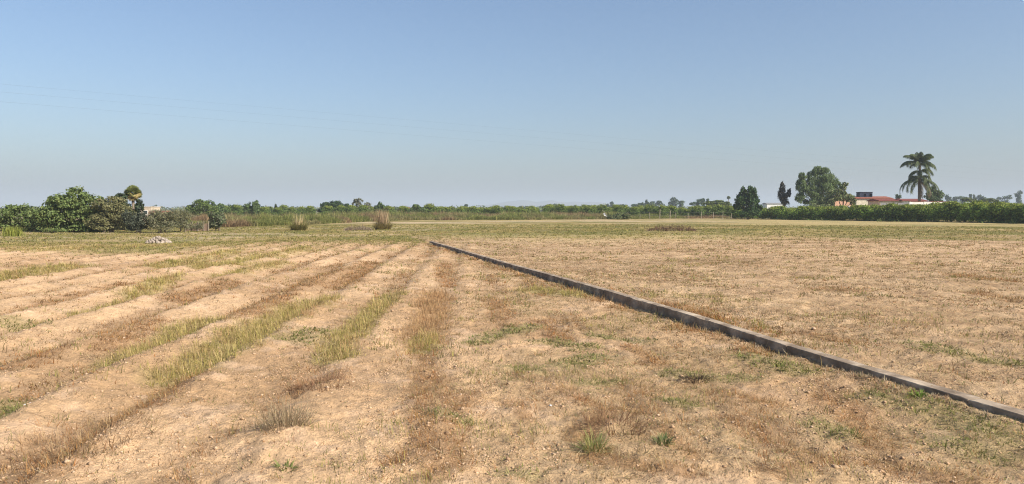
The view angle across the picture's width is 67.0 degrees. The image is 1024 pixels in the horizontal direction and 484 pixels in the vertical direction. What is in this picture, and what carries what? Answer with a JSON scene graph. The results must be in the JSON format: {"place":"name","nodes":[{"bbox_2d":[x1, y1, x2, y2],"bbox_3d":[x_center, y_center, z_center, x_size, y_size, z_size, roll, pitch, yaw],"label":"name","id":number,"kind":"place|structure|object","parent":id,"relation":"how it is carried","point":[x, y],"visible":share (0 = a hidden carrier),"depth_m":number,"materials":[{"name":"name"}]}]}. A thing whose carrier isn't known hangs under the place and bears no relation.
{"place":"outdoors","nodes":[
{"label":"outdoors","id":0,"kind":"place"},
{"bbox_2d":[0,212,1023,483],"bbox_3d":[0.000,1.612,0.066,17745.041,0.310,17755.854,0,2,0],"label":"ground","id":1,"kind":"structure","parent":0,"point":[250,360],"depth_m":8.07,"materials":[{"name":"plant"}]},
{"bbox_2d":[0,225,26,236],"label":"reed clump","id":2,"kind":"object","parent":1,"relation":"on","point":[11,232],"visible":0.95,"depth_m":46.29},
{"bbox_2d":[0,203,47,230],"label":"fig tree","id":3,"kind":"object","parent":1,"relation":"on","point":[10,214],"visible":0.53,"depth_m":56.44,"materials":[{"name":"green plant"}]},
{"bbox_2d":[27,185,106,231],"bbox_3d":[-31.338,-2.284,55.059,5.591,3.494,3.537,0,2,0],"label":"fig tree","id":4,"kind":"object","parent":1,"relation":"on","point":[61,213],"visible":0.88,"depth_m":54.34,"materials":[{"name":"green plant"}]},
{"bbox_2d":[0,400,171,478],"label":"dry weed","id":5,"kind":"object","parent":1,"relation":"on","point":[84,447],"visible":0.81,"depth_m":5.41,"materials":[{"name":"plant"}]},
{"bbox_2d":[82,196,136,232],"bbox_3d":[-28.073,-1.893,54.010,3.874,2.711,2.332,0,2,0],"label":"bush","id":6,"kind":"object","parent":1,"relation":"on","point":[110,220],"visible":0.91,"depth_m":53.61,"materials":[{"name":"green plant"}]},
{"bbox_2d":[115,193,144,229],"bbox_3d":[-29.795,-2.319,59.859,2.556,3.037,2.032,-1,3,-23],"label":"dark tree","id":7,"kind":"object","parent":1,"relation":"on","point":[138,206],"visible":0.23,"depth_m":59.92,"materials":[{"name":"green plant"}]},
{"bbox_2d":[124,185,142,209],"bbox_3d":[-30.873,-2.821,62.964,1.455,3.731,1.527,1,3,31],"label":"fan palm","id":8,"kind":"object","parent":1,"relation":"on","point":[133,193],"visible":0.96,"depth_m":62.67,"materials":[{"name":"green plant"}]},
{"bbox_2d":[120,209,150,232],"bbox_3d":[-25.769,-1.423,52.977,1.906,1.801,1.607,0,2,0],"label":"bush","id":9,"kind":"object","parent":1,"relation":"on","point":[137,223],"visible":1,"depth_m":52.74,"materials":[{"name":"green plant"}]},
{"bbox_2d":[140,207,160,219],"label":"farm building","id":10,"kind":"structure","parent":1,"relation":"on","point":[147,209],"depth_m":114.91,"materials":[{"name":"paint"}]},
{"bbox_2d":[145,236,171,243],"bbox_3d":[-16.831,-0.078,36.855,1.288,0.446,1.083,0,2,0],"label":"rubble pile","id":11,"kind":"object","parent":1,"relation":"on","point":[157,239],"visible":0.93,"depth_m":36.65,"materials":[{"name":"stone"}]},
{"bbox_2d":[145,208,181,232],"bbox_3d":[-23.828,-1.436,52.986,2.814,1.840,1.930,0,2,0],"label":"bush","id":12,"kind":"object","parent":1,"relation":"on","point":[158,221],"visible":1,"depth_m":52.72,"materials":[{"name":"green plant"}]},
{"bbox_2d":[173,208,194,231],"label":"bush","id":13,"kind":"object","parent":1,"relation":"on","point":[183,220],"visible":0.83,"depth_m":54.85,"materials":[{"name":"green plant"}]},
{"bbox_2d":[189,222,203,230],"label":"bush","id":14,"kind":"object","parent":1,"relation":"on","point":[195,226],"visible":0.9,"depth_m":56.24,"materials":[{"name":"green plant"}]},
{"bbox_2d":[186,221,208,230],"bbox_3d":[-23.189,-1.140,56.969,1.754,0.774,0.090,0,2,0],"label":"reed screen","id":15,"kind":"object","parent":1,"relation":"on","point":[206,227],"visible":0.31,"depth_m":56.99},
{"bbox_2d":[184,199,218,215],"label":"round tree","id":16,"kind":"object","parent":1,"relation":"on","point":[206,205],"visible":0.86,"depth_m":119.38,"materials":[{"name":"green plant"}]},
{"bbox_2d":[207,212,226,230],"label":"bush","id":17,"kind":"object","parent":1,"relation":"on","point":[216,220],"visible":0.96,"depth_m":57.70,"materials":[{"name":"green plant"}]},
{"bbox_2d":[228,204,244,215],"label":"orchard tree","id":18,"kind":"object","parent":1,"relation":"on","point":[237,208],"visible":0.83,"depth_m":144.90,"materials":[{"name":"green plant"}]},
{"bbox_2d":[242,200,260,214],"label":"two topped tree","id":19,"kind":"object","parent":1,"relation":"on","point":[254,208],"visible":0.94,"depth_m":129.47,"materials":[{"name":"green plant"}]},
{"bbox_2d":[257,206,270,215],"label":"orchard tree","id":20,"kind":"object","parent":1,"relation":"on","point":[262,209],"visible":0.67,"depth_m":145.27,"materials":[{"name":"green plant"}]},
{"bbox_2d":[271,207,283,215],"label":"orchard tree","id":21,"kind":"object","parent":1,"relation":"on","point":[279,211],"visible":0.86,"depth_m":145.56,"materials":[{"name":"green plant"}]},
{"bbox_2d":[236,390,326,436],"bbox_3d":[-1.635,1.212,5.605,0.727,0.326,0.707,0,2,0],"label":"dry weed","id":22,"kind":"object","parent":1,"relation":"on","point":[283,422],"visible":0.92,"depth_m":5.58,"materials":[{"name":"plant"}]},
{"bbox_2d":[271,457,300,470],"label":"green weed","id":23,"kind":"object","parent":1,"relation":"on","point":[286,464],"visible":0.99,"depth_m":4.76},
{"bbox_2d":[287,216,309,230],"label":"reed tuft","id":24,"kind":"object","parent":1,"relation":"on","point":[296,225],"visible":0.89,"depth_m":57.66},
{"bbox_2d":[301,205,316,214],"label":"orchard tree","id":25,"kind":"object","parent":1,"relation":"on","point":[310,209],"visible":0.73,"depth_m":145.41,"materials":[{"name":"green plant"}]},
{"bbox_2d":[284,369,352,396],"bbox_3d":[-1.721,1.262,6.961,0.745,0.218,0.731,0,2,0],"label":"dry weed","id":26,"kind":"object","parent":1,"relation":"on","point":[318,380],"visible":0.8,"depth_m":7.03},
{"bbox_2d":[321,205,333,214],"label":"orchard tree","id":27,"kind":"object","parent":1,"relation":"on","point":[328,208],"visible":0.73,"depth_m":146.29,"materials":[{"name":"green plant"}]},
{"bbox_2d":[315,200,348,212],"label":"round tree","id":28,"kind":"object","parent":1,"relation":"on","point":[334,204],"visible":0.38,"depth_m":149.46,"materials":[{"name":"green plant"}]},
{"bbox_2d":[334,205,346,213],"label":"orchard tree","id":29,"kind":"object","parent":1,"relation":"on","point":[339,208],"visible":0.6,"depth_m":146.31,"materials":[{"name":"green plant"}]},
{"bbox_2d":[345,205,357,213],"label":"orchard tree","id":30,"kind":"object","parent":1,"relation":"on","point":[349,208],"visible":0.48,"depth_m":145.84,"materials":[{"name":"green plant"}]},
{"bbox_2d":[344,225,372,230],"bbox_3d":[-11.568,-1.069,58.012,2.478,0.706,1.632,0,2,0],"label":"brush pile","id":31,"kind":"object","parent":1,"relation":"on","point":[353,229],"visible":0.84,"depth_m":58.00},
{"bbox_2d":[352,197,370,209],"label":"sparse tree","id":32,"kind":"object","parent":1,"relation":"on","point":[357,201],"visible":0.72,"depth_m":149.54,"materials":[{"name":"green plant"}]},
{"bbox_2d":[356,204,369,211],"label":"orchard tree","id":33,"kind":"object","parent":1,"relation":"on","point":[364,207],"visible":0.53,"depth_m":146.20,"materials":[{"name":"green plant"}]},
{"bbox_2d":[374,201,384,211],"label":"tree","id":34,"kind":"object","parent":1,"relation":"on","point":[380,206],"visible":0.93,"depth_m":139.65,"materials":[{"name":"green plant"}]},
{"bbox_2d":[372,210,393,229],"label":"reed tuft","id":35,"kind":"object","parent":1,"relation":"on","point":[382,223],"visible":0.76,"depth_m":60.59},
{"bbox_2d":[0,205,797,211],"bbox_3d":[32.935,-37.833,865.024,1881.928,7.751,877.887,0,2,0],"label":"distant woodland","id":36,"kind":"object","parent":1,"relation":"on","point":[184,207],"visible":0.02,"depth_m":514.03,"materials":[{"name":"green plant"}]},
{"bbox_2d":[406,204,428,213],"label":"round tree","id":37,"kind":"object","parent":1,"relation":"on","point":[417,208],"visible":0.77,"depth_m":134.51,"materials":[{"name":"green plant"}]},
{"bbox_2d":[425,203,440,213],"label":"orchard tree","id":38,"kind":"object","parent":1,"relation":"on","point":[430,207],"visible":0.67,"depth_m":134.81,"materials":[{"name":"green plant"}]},
{"bbox_2d":[170,209,740,227],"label":"scrub","id":39,"kind":"object","parent":1,"relation":"on","point":[255,219],"visible":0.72,"depth_m":110.00,"materials":[{"name":"plant"}]},
{"bbox_2d":[466,206,479,213],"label":"orchard tree","id":40,"kind":"object","parent":1,"relation":"on","point":[472,209],"visible":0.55,"depth_m":135.44,"materials":[{"name":"green plant"}]},
{"bbox_2d":[489,205,504,213],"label":"orchard tree","id":41,"kind":"object","parent":1,"relation":"on","point":[496,209],"visible":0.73,"depth_m":134.56,"materials":[{"name":"green plant"}]},
{"bbox_2d":[0,223,1023,483],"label":"grass","id":42,"kind":"structure","parent":1,"relation":"on","point":[348,335],"depth_m":14.78,"materials":[{"name":"plant"}]},
{"bbox_2d":[0,224,1023,483],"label":"green weeds","id":43,"kind":"object","parent":1,"relation":"on","point":[776,364],"visible":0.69,"depth_m":7.69,"materials":[{"name":"plant"}]},
{"bbox_2d":[0,224,1023,483],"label":"dry weeds","id":44,"kind":"object","parent":1,"relation":"on","point":[500,306],"visible":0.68,"depth_m":8.61,"materials":[{"name":"plant"}]},
{"bbox_2d":[0,254,1023,483],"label":"clods","id":45,"kind":"object","parent":1,"relation":"on","point":[442,457],"visible":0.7,"depth_m":6.36,"materials":[{"name":"soil"}]},
{"bbox_2d":[0,235,1023,483],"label":"straw","id":46,"kind":"object","parent":1,"relation":"on","point":[706,339],"visible":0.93,"depth_m":10.43,"materials":[{"name":"plant"}]},
{"bbox_2d":[541,204,554,212],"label":"orchard tree","id":47,"kind":"object","parent":1,"relation":"on","point":[547,208],"visible":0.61,"depth_m":135.77,"materials":[{"name":"green plant"}]},
{"bbox_2d":[552,204,567,212],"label":"orchard tree","id":48,"kind":"object","parent":1,"relation":"on","point":[559,207],"visible":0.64,"depth_m":134.31,"materials":[{"name":"green plant"}]},
{"bbox_2d":[566,204,581,213],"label":"orchard tree","id":49,"kind":"object","parent":1,"relation":"on","point":[571,209],"visible":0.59,"depth_m":135.28,"materials":[{"name":"green plant"}]},
{"bbox_2d":[581,205,598,213],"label":"orchard tree","id":50,"kind":"object","parent":1,"relation":"on","point":[588,209],"visible":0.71,"depth_m":134.51,"materials":[{"name":"green plant"}]},
{"bbox_2d":[568,423,619,453],"bbox_3d":[0.536,1.310,5.105,0.428,0.176,0.382,1,3,29],"label":"grass tuft","id":51,"kind":"object","parent":1,"relation":"on","point":[599,445],"visible":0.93,"depth_m":5.12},
{"bbox_2d":[594,203,609,213],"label":"orchard tree","id":52,"kind":"object","parent":1,"relation":"on","point":[603,207],"visible":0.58,"depth_m":135.79,"materials":[{"name":"green plant"}]},
{"bbox_2d":[565,403,658,440],"bbox_3d":[0.729,1.287,5.564,0.748,0.206,0.717,0,2,0],"label":"dry weed","id":53,"kind":"object","parent":1,"relation":"on","point":[620,419],"visible":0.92,"depth_m":5.64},
{"bbox_2d":[606,212,631,218],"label":"bush","id":54,"kind":"object","parent":1,"relation":"on","point":[620,216],"visible":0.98,"depth_m":118.69,"materials":[{"name":"green plant"}]},
{"bbox_2d":[612,205,625,213],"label":"orchard tree","id":55,"kind":"object","parent":1,"relation":"on","point":[618,208],"visible":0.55,"depth_m":134.92,"materials":[{"name":"green plant"}]},
{"bbox_2d":[626,206,639,214],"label":"orchard tree","id":56,"kind":"object","parent":1,"relation":"on","point":[633,209],"visible":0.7,"depth_m":136.06,"materials":[{"name":"green plant"}]},
{"bbox_2d":[640,204,654,214],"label":"orchard tree","id":57,"kind":"object","parent":1,"relation":"on","point":[648,208],"visible":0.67,"depth_m":136.46,"materials":[{"name":"green plant"}]},
{"bbox_2d":[652,204,669,214],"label":"orchard tree","id":58,"kind":"object","parent":1,"relation":"on","point":[661,208],"visible":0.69,"depth_m":134.24,"materials":[{"name":"green plant"}]},
{"bbox_2d":[651,431,676,445],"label":"green weed","id":59,"kind":"object","parent":1,"relation":"on","point":[664,437],"visible":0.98,"depth_m":5.23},
{"bbox_2d":[646,224,697,230],"bbox_3d":[11.216,-1.034,54.413,3.756,0.721,1.614,0,2,0],"label":"brush pile","id":60,"kind":"object","parent":1,"relation":"on","point":[665,228],"visible":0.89,"depth_m":54.28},
{"bbox_2d":[668,197,678,206],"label":"tree","id":61,"kind":"object","parent":1,"relation":"on","point":[674,201],"visible":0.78,"depth_m":418.37,"materials":[{"name":"green plant"}]},
{"bbox_2d":[669,206,678,214],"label":"orchard tree","id":62,"kind":"object","parent":1,"relation":"on","point":[673,208],"visible":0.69,"depth_m":135.70,"materials":[{"name":"green plant"}]},
{"bbox_2d":[620,211,731,218],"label":"wire fence","id":63,"kind":"object","parent":1,"relation":"on","point":[675,215],"visible":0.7,"depth_m":123.98,"materials":[{"name":"metal"}]},
{"bbox_2d":[674,370,711,383],"bbox_3d":[1.710,1.271,7.275,0.408,0.120,0.351,-2,3,-44],"label":"dry weed","id":64,"kind":"object","parent":1,"relation":"on","point":[694,379],"visible":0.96,"depth_m":7.30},
{"bbox_2d":[689,199,703,206],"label":"tree","id":65,"kind":"object","parent":1,"relation":"on","point":[698,202],"visible":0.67,"depth_m":328.75,"materials":[{"name":"green plant"}]},
{"bbox_2d":[690,205,705,214],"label":"orchard tree","id":66,"kind":"object","parent":1,"relation":"on","point":[697,209],"visible":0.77,"depth_m":134.35,"materials":[{"name":"green plant"}]},
{"bbox_2d":[703,205,715,214],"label":"orchard tree","id":67,"kind":"object","parent":1,"relation":"on","point":[708,208],"visible":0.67,"depth_m":136.27,"materials":[{"name":"green plant"}]},
{"bbox_2d":[702,200,731,207],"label":"orchard tree","id":68,"kind":"object","parent":1,"relation":"on","point":[717,202],"visible":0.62,"depth_m":189.22,"materials":[{"name":"green plant"}]},
{"bbox_2d":[712,204,725,214],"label":"orchard tree","id":69,"kind":"object","parent":1,"relation":"on","point":[719,208],"visible":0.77,"depth_m":136.19,"materials":[{"name":"green plant"}]},
{"bbox_2d":[429,241,1023,421],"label":"concrete wall","id":70,"kind":"structure","parent":1,"relation":"on","point":[777,345],"depth_m":9.10,"materials":[{"name":"concrete"}]},
{"bbox_2d":[729,208,739,217],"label":"citrus tree","id":71,"kind":"object","parent":1,"relation":"on","point":[735,214],"visible":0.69,"depth_m":125.94,"materials":[{"name":"green plant"}]},
{"bbox_2d":[733,185,762,219],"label":"green tree","id":72,"kind":"object","parent":1,"relation":"on","point":[749,199],"visible":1,"depth_m":117.32,"materials":[{"name":"green plant"}]},
{"bbox_2d":[764,208,776,218],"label":"citrus tree","id":73,"kind":"object","parent":1,"relation":"on","point":[768,212],"visible":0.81,"depth_m":118.95,"materials":[{"name":"green plant"}]},
{"bbox_2d":[762,203,782,208],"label":"house","id":74,"kind":"structure","parent":1,"relation":"on","point":[765,205],"depth_m":329.83,"materials":[{"name":"paint"}]},
{"bbox_2d":[772,205,785,218],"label":"citrus tree","id":75,"kind":"object","parent":1,"relation":"on","point":[778,212],"visible":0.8,"depth_m":117.33,"materials":[{"name":"green plant"}]},
{"bbox_2d":[777,181,791,206],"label":"cypress","id":76,"kind":"object","parent":1,"relation":"on","point":[782,196],"visible":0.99,"depth_m":139.59,"materials":[{"name":"green plant"}]},
{"bbox_2d":[782,207,794,218],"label":"citrus tree","id":77,"kind":"object","parent":1,"relation":"on","point":[788,213],"visible":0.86,"depth_m":115.39,"materials":[{"name":"green plant"}]},
{"bbox_2d":[792,205,806,218],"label":"citrus tree","id":78,"kind":"object","parent":1,"relation":"on","point":[796,213],"visible":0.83,"depth_m":113.50,"materials":[{"name":"green plant"}]},
{"bbox_2d":[801,205,815,218],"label":"citrus tree","id":79,"kind":"object","parent":1,"relation":"on","point":[808,210],"visible":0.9,"depth_m":111.76,"materials":[{"name":"green plant"}]},
{"bbox_2d":[794,166,841,204],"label":"pepper tree","id":80,"kind":"object","parent":1,"relation":"on","point":[819,186],"visible":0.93,"depth_m":137.19,"materials":[{"name":"green plant"}]},
{"bbox_2d":[810,206,825,218],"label":"citrus tree","id":81,"kind":"object","parent":1,"relation":"on","point":[817,214],"visible":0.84,"depth_m":110.08,"materials":[{"name":"green plant"}]},
{"bbox_2d":[822,206,836,218],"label":"citrus tree","id":82,"kind":"object","parent":1,"relation":"on","point":[830,212],"visible":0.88,"depth_m":108.21,"materials":[{"name":"green plant"}]},
{"bbox_2d":[803,182,856,207],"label":"olive green tree","id":83,"kind":"object","parent":1,"relation":"on","point":[841,194],"visible":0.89,"depth_m":127.52,"materials":[{"name":"green plant"}]},
{"bbox_2d":[834,206,849,219],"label":"citrus tree","id":84,"kind":"object","parent":1,"relation":"on","point":[840,212],"visible":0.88,"depth_m":106.67,"materials":[{"name":"green plant"}]},
{"bbox_2d":[846,204,861,219],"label":"citrus tree","id":85,"kind":"object","parent":1,"relation":"on","point":[852,210],"visible":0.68,"depth_m":104.81,"materials":[{"name":"green plant"}]},
{"bbox_2d":[856,205,874,219],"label":"citrus tree","id":86,"kind":"object","parent":1,"relation":"on","point":[865,212],"visible":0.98,"depth_m":102.75,"materials":[{"name":"green plant"}]},
{"bbox_2d":[854,196,893,205],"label":"house","id":87,"kind":"structure","parent":1,"relation":"on","point":[861,201],"depth_m":155.80,"materials":[{"name":"paint"}]},
{"bbox_2d":[856,192,872,196],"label":"rooftop box","id":88,"kind":"object","parent":87,"relation":"on","point":[863,194],"visible":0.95,"depth_m":157.25,"materials":[{"name":"grey paint"}]},
{"bbox_2d":[724,217,1023,223],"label":"hedge weeds","id":89,"kind":"object","parent":1,"relation":"on","point":[924,220],"visible":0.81,"depth_m":98.33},
{"bbox_2d":[870,205,886,219],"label":"citrus tree","id":90,"kind":"object","parent":1,"relation":"on","point":[878,211],"visible":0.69,"depth_m":101.08,"materials":[{"name":"green plant"}]},
{"bbox_2d":[867,199,900,205],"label":"house","id":91,"kind":"structure","parent":1,"relation":"on","point":[875,201],"depth_m":146.74,"materials":[{"name":"paint"}]},
{"bbox_2d":[880,202,901,219],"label":"citrus tree","id":92,"kind":"object","parent":1,"relation":"on","point":[890,208],"visible":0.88,"depth_m":99.39,"materials":[{"name":"green plant"}]},
{"bbox_2d":[893,204,913,220],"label":"citrus tree","id":93,"kind":"object","parent":1,"relation":"on","point":[906,211],"visible":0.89,"depth_m":97.65,"materials":[{"name":"green plant"}]},
{"bbox_2d":[896,199,927,202],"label":"house","id":94,"kind":"structure","parent":1,"relation":"on","point":[904,200],"depth_m":144.82,"materials":[{"name":"red tile"}]},
{"bbox_2d":[907,388,929,397],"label":"green weed","id":95,"kind":"object","parent":1,"relation":"on","point":[921,393],"visible":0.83,"depth_m":6.42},
{"bbox_2d":[899,152,939,200],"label":"queen palm","id":96,"kind":"object","parent":1,"relation":"on","point":[920,179],"visible":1,"depth_m":131.06,"materials":[{"name":"green plant"}]},
{"bbox_2d":[911,204,927,220],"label":"citrus tree","id":97,"kind":"object","parent":1,"relation":"on","point":[918,209],"visible":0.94,"depth_m":95.66,"materials":[{"name":"green plant"}]},
{"bbox_2d":[908,201,949,204],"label":"garden wall","id":98,"kind":"structure","parent":1,"relation":"on","point":[919,202],"depth_m":125.80,"materials":[{"name":"paint"}]},
{"bbox_2d":[923,204,945,220],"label":"citrus tree","id":99,"kind":"object","parent":1,"relation":"on","point":[933,213],"visible":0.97,"depth_m":94.05,"materials":[{"name":"green plant"}]},
{"bbox_2d":[924,186,944,200],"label":"round tree","id":100,"kind":"object","parent":1,"relation":"on","point":[935,196],"visible":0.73,"depth_m":149.21,"materials":[{"name":"green plant"}]},
{"bbox_2d":[938,200,960,220],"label":"citrus tree","id":101,"kind":"object","parent":1,"relation":"on","point":[946,210],"visible":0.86,"depth_m":91.91,"materials":[{"name":"green plant"}]},
{"bbox_2d":[950,202,971,221],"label":"citrus tree","id":102,"kind":"object","parent":1,"relation":"on","point":[961,214],"visible":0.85,"depth_m":90.73,"materials":[{"name":"green plant"}]},
{"bbox_2d":[960,197,977,202],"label":"orchard tree","id":103,"kind":"object","parent":1,"relation":"on","point":[969,199],"visible":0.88,"depth_m":199.25,"materials":[{"name":"green plant"}]},
{"bbox_2d":[966,202,992,221],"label":"citrus tree","id":104,"kind":"object","parent":1,"relation":"on","point":[977,211],"visible":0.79,"depth_m":88.80,"materials":[{"name":"green plant"}]},
{"bbox_2d":[985,201,1009,221],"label":"citrus tree","id":105,"kind":"object","parent":1,"relation":"on","point":[994,212],"visible":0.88,"depth_m":86.61,"materials":[{"name":"green plant"}]},
{"bbox_2d":[996,195,1013,202],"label":"tree","id":106,"kind":"object","parent":1,"relation":"on","point":[1006,198],"visible":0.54,"depth_m":458.44,"materials":[{"name":"green plant"}]},
{"bbox_2d":[1002,204,1023,221],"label":"citrus tree","id":107,"kind":"object","parent":1,"relation":"on","point":[1013,212],"visible":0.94,"depth_m":84.95,"materials":[{"name":"green plant"}]},
{"bbox_2d":[1013,190,1022,204],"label":"tree","id":108,"kind":"object","parent":1,"relation":"on","point":[1018,196],"visible":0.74,"depth_m":468.57,"materials":[{"name":"green plant"}]},
{"bbox_2d":[0,0,1023,208],"label":"sky","id":109,"kind":"structure","parent":0,"point":[874,84],"materials":[{"name":"blue"}]},
{"bbox_2d":[456,200,686,207],"bbox_3d":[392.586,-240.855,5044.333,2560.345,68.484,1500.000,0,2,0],"label":"hills","id":110,"kind":"structure","parent":0,"point":[517,203],"depth_m":4645.44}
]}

